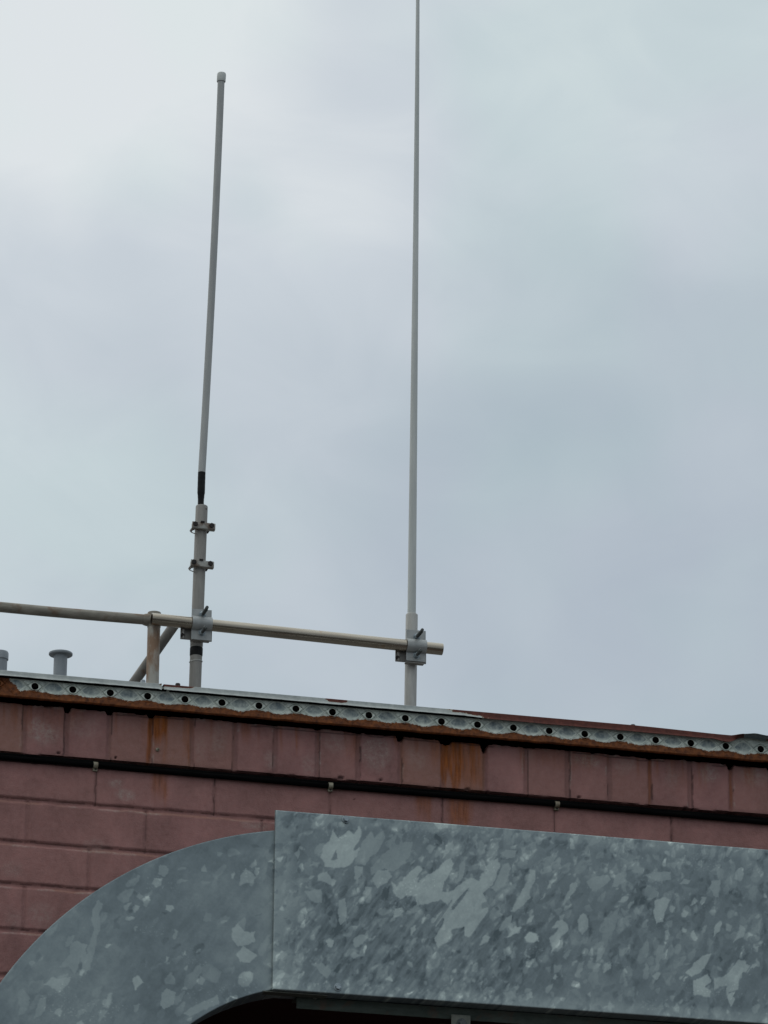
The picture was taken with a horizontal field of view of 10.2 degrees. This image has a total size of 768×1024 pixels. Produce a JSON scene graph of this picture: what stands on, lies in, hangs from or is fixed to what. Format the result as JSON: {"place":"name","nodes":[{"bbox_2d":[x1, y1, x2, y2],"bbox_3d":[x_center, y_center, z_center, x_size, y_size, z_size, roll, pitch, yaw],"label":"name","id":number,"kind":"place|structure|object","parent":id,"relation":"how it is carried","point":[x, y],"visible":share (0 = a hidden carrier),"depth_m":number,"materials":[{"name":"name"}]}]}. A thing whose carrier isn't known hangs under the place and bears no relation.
{"place":"outdoors","nodes":[
{"label":"outdoors","id":0,"kind":"place"},
{"bbox_2d":[0,0,767,734],"label":"sky","id":1,"kind":"structure","parent":0,"point":[592,535],"materials":[{"name":"grey"}]},
{"label":"ground","id":2,"kind":"structure","parent":0,"visible":0},
{"bbox_2d":[0,670,767,1023],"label":"block building","id":3,"kind":"structure","parent":2,"relation":"on","point":[70,836],"depth_m":14.57,"materials":[{"name":"painted concrete block"},{"name":"galvanised steel"},{"name":"rusted steel"}]},
{"bbox_2d":[0,649,8,669],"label":"vent pipe","id":4,"kind":"object","parent":3,"relation":"on","point":[4,655],"visible":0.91,"depth_m":14.99,"materials":[{"name":"grey plastic"}]},
{"bbox_2d":[49,649,72,675],"bbox_3d":[-1.130,0.634,15.021,0.084,0.303,0.084,6,-21,-14],"label":"vent pipe","id":5,"kind":"object","parent":3,"relation":"on","point":[60,656],"visible":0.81,"depth_m":15.04,"materials":[{"name":"grey plastic"}]},
{"bbox_2d":[0,602,177,683],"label":"guard rail","id":6,"kind":"object","parent":3,"relation":"on","point":[157,643],"visible":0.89,"depth_m":14.99,"materials":[{"name":"grey metal"}]},
{"bbox_2d":[188,72,225,686],"bbox_3d":[-0.644,-0.422,15.383,0.113,2.544,0.099,6,-21,-14],"label":"antenna","id":7,"kind":"object","parent":3,"relation":"on","point":[200,565],"visible":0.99,"depth_m":15.33,"materials":[{"name":"metal"}]},
{"bbox_2d":[150,613,443,654],"bbox_3d":[-0.301,0.428,15.118,1.047,0.058,0.042,6,-21,-14],"label":"cross pipe","id":8,"kind":"object","parent":7,"relation":"attached to","point":[271,631],"visible":1,"depth_m":15.10,"materials":[{"name":"grey metal"}]},
{"bbox_2d":[180,606,212,642],"bbox_3d":[-0.652,0.393,15.035,0.117,0.112,0.162,-2,-20,7],"label":"cross clamp","id":9,"kind":"object","parent":8,"relation":"attached to","point":[201,629],"visible":1,"depth_m":15.02,"materials":[{"name":"metal"}]},
{"bbox_2d":[395,628,426,665],"bbox_3d":[0.097,0.475,15.213,0.116,0.121,0.162,-2,-20,7],"label":"cross clamp","id":10,"kind":"object","parent":8,"relation":"attached to","point":[415,653],"visible":1,"depth_m":15.20,"materials":[{"name":"metal"}]},
{"bbox_2d":[0,810,767,1023],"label":"cable duct","id":11,"kind":"object","parent":3,"relation":"attached to","point":[342,907],"visible":1,"depth_m":14.37,"materials":[{"name":"metal"}]},
{"bbox_2d":[0,752,767,824],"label":"wall cable","id":12,"kind":"object","parent":3,"relation":"attached to","point":[329,785],"depth_m":14.60,"materials":[{"name":"plastic"}]},
{"bbox_2d":[404,0,419,705],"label":"antenna","id":13,"kind":"object","parent":3,"relation":"on","point":[410,693],"visible":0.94,"depth_m":15.55,"materials":[{"name":"metal"}]},
{"bbox_2d":[262,990,680,1023],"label":"support angle","id":14,"kind":"object","parent":3,"relation":"attached to","point":[323,1003],"visible":1,"depth_m":14.33,"materials":[{"name":"metal"}]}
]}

